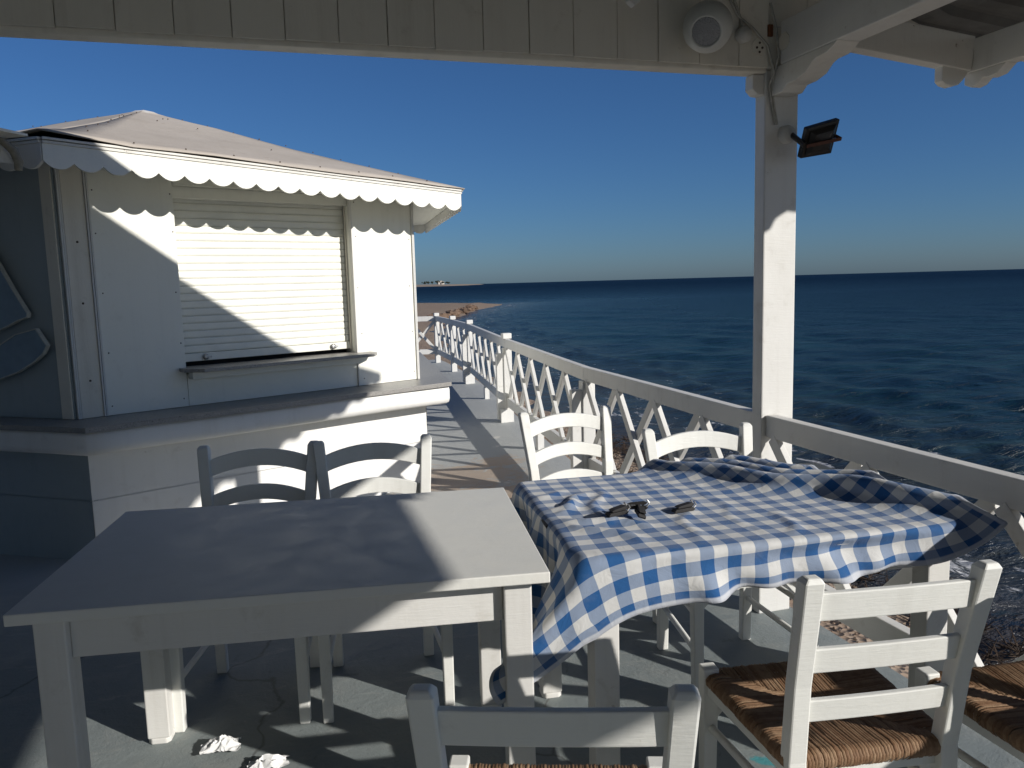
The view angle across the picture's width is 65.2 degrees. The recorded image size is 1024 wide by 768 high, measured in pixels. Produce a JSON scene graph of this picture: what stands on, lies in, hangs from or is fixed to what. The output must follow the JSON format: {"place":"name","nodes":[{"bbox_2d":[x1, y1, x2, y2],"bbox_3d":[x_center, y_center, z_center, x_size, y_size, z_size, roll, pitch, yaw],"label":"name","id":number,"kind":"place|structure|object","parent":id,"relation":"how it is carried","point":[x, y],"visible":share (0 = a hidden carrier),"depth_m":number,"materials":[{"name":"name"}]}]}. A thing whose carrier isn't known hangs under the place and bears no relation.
{"place":"outdoors","nodes":[
{"label":"outdoors","id":0,"kind":"place"},
{"bbox_2d":[416,284,481,286],"bbox_3d":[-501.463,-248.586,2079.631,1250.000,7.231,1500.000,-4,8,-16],"label":"shore","id":1,"kind":"structure","parent":0,"point":[427,285],"depth_m":1619.92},
{"bbox_2d":[0,360,1023,767],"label":"deck floor","id":2,"kind":"structure","parent":0,"point":[250,698],"depth_m":2.96,"materials":[{"name":"grey paint"}]},
{"bbox_2d":[199,735,240,754],"bbox_3d":[-0.925,1.136,2.539,0.124,0.042,0.078,-4,8,-16],"label":"paper napkin","id":3,"kind":"object","parent":2,"relation":"on","point":[223,743],"visible":1,"depth_m":2.53,"materials":[{"name":"white paper"}]},
{"bbox_2d":[0,110,464,558],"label":"beach kiosk","id":4,"kind":"object","parent":2,"relation":"on","point":[175,294],"visible":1,"depth_m":4.98,"materials":[{"name":"paint"}]},
{"bbox_2d":[0,128,27,170],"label":"side awning","id":5,"kind":"object","parent":4,"relation":"attached to","point":[15,159],"visible":1,"depth_m":3.60,"materials":[{"name":"paint"}]},
{"bbox_2d":[169,440,319,732],"bbox_3d":[-0.932,0.686,2.866,0.452,0.871,0.510,-2,7,-5],"label":"taverna chair","id":6,"kind":"object","parent":2,"relation":"on","point":[209,468],"visible":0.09,"depth_m":3.02,"materials":[{"name":"paint"}]},
{"bbox_2d":[247,754,288,767],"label":"paper napkin","id":7,"kind":"object","parent":2,"relation":"on","point":[271,760],"visible":1,"depth_m":2.44,"materials":[{"name":"white paper"}]},
{"bbox_2d":[3,488,549,767],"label":"dining table","id":8,"kind":"object","parent":2,"relation":"on","point":[152,587],"visible":0.87,"depth_m":2.00,"materials":[{"name":"paint"}]},
{"bbox_2d":[313,434,454,723],"bbox_3d":[-0.478,0.667,2.918,0.452,0.871,0.510,-3,7,-12],"label":"taverna chair","id":9,"kind":"object","parent":2,"relation":"on","point":[330,647],"visible":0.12,"depth_m":3.07,"materials":[{"name":"paint"}]},
{"bbox_2d":[0,0,1023,613],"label":"pavilion","id":10,"kind":"structure","parent":2,"relation":"on","point":[778,54],"depth_m":2.94,"materials":[{"name":"white paint"}]},
{"bbox_2d":[682,0,732,53],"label":"wall speaker","id":11,"kind":"object","parent":10,"relation":"attached to","point":[707,26],"depth_m":2.87,"materials":[{"name":"grey plastic"}]},
{"bbox_2d":[777,118,841,157],"bbox_3d":[1.177,-0.967,3.164,0.168,0.149,0.183,-4,8,-16],"label":"flood light","id":12,"kind":"object","parent":10,"relation":"attached to","point":[820,138],"visible":1,"depth_m":3.12,"materials":[{"name":"plastic"}]},
{"bbox_2d":[405,684,700,767],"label":"taverna chair","id":13,"kind":"object","parent":2,"relation":"on","point":[671,728],"visible":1,"depth_m":1.17,"materials":[{"name":"paint"}]},
{"bbox_2d":[518,405,656,623],"bbox_3d":[0.335,0.571,3.506,0.452,0.871,0.510,-4,8,-20],"label":"taverna chair","id":14,"kind":"object","parent":2,"relation":"on","point":[531,430],"visible":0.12,"depth_m":3.67,"materials":[{"name":"paint"}]},
{"bbox_2d":[641,422,795,690],"bbox_3d":[0.786,0.625,2.982,0.452,0.871,0.510,-3,7,-11],"label":"taverna chair","id":15,"kind":"object","parent":2,"relation":"on","point":[742,443],"visible":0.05,"depth_m":3.13,"materials":[{"name":"paint"}]},
{"bbox_2d":[417,313,1023,666],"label":"railing","id":16,"kind":"object","parent":2,"relation":"on","point":[999,493],"visible":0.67,"depth_m":4.03,"materials":[{"name":"white paint"}]},
{"bbox_2d":[539,462,949,765],"bbox_3d":[0.672,0.741,2.569,1.138,0.750,0.798,-3,7,-11],"label":"dining table","id":17,"kind":"object","parent":2,"relation":"on","point":[603,671],"visible":0.2,"depth_m":2.18,"materials":[{"name":"paint"}]},
{"bbox_2d":[489,454,1007,704],"bbox_3d":[0.577,0.514,2.521,1.402,0.458,0.912,-2,7,-7],"label":"tablecloth","id":18,"kind":"object","parent":17,"relation":"on","point":[748,521],"visible":0.92,"depth_m":2.19,"materials":[{"name":"blue fabric"}]},
{"bbox_2d":[605,502,630,516],"bbox_3d":[0.307,0.363,2.318,0.078,0.031,0.025,-6,8,-31],"label":"tablecloth clip","id":19,"kind":"object","parent":18,"relation":"on","point":[618,510],"visible":1,"depth_m":2.31,"materials":[{"name":"black plastic"}]},
{"bbox_2d":[627,499,649,509],"bbox_3d":[0.367,0.352,2.347,0.078,0.033,0.027,0,7,12],"label":"tablecloth clip","id":20,"kind":"object","parent":18,"relation":"on","point":[634,504],"visible":0.8,"depth_m":2.34,"materials":[{"name":"black plastic"}]},
{"bbox_2d":[634,504,645,518],"bbox_3d":[0.373,0.365,2.315,0.030,0.034,0.078,-2,7,-1],"label":"tablecloth clip","id":21,"kind":"object","parent":18,"relation":"on","point":[640,511],"visible":1,"depth_m":2.29,"materials":[{"name":"black plastic"}]},
{"bbox_2d":[671,499,696,512],"bbox_3d":[0.513,0.364,2.382,0.078,0.030,0.023,-5,8,-22],"label":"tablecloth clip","id":22,"kind":"object","parent":18,"relation":"on","point":[684,507],"visible":1,"depth_m":2.38,"materials":[{"name":"black plastic"}]},
{"bbox_2d":[699,559,1002,767],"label":"taverna chair","id":23,"kind":"object","parent":2,"relation":"on","point":[809,704],"visible":1,"depth_m":1.68,"materials":[{"name":"paint"}]},
{"bbox_2d":[915,660,1023,767],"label":"taverna chair","id":24,"kind":"object","parent":2,"relation":"on","point":[994,710],"visible":0.71,"depth_m":1.88,"materials":[{"name":"wicker"}]},
{"bbox_2d":[0,37,1023,284],"label":"sky","id":25,"kind":"structure","parent":0,"point":[565,173],"materials":[{"name":"blue"}]},
{"bbox_2d":[417,303,909,678],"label":"beach","id":26,"kind":"structure","parent":0,"point":[424,309],"depth_m":16.90,"materials":[{"name":"sand"}]},
{"bbox_2d":[427,304,477,317],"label":"shore rocks","id":27,"kind":"object","parent":26,"relation":"on","point":[466,309],"visible":0.72,"depth_m":66.72,"materials":[{"name":"brown stone"}]},
{"bbox_2d":[595,431,1023,664],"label":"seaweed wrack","id":28,"kind":"object","parent":26,"relation":"on","point":[1012,647],"visible":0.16,"depth_m":5.59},
{"bbox_2d":[416,269,1023,665],"bbox_3d":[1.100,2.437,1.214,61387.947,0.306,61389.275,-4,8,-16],"label":"sea","id":29,"kind":"structure","parent":0,"point":[931,361],"depth_m":27.47,"materials":[{"name":"liquid"}]}
]}

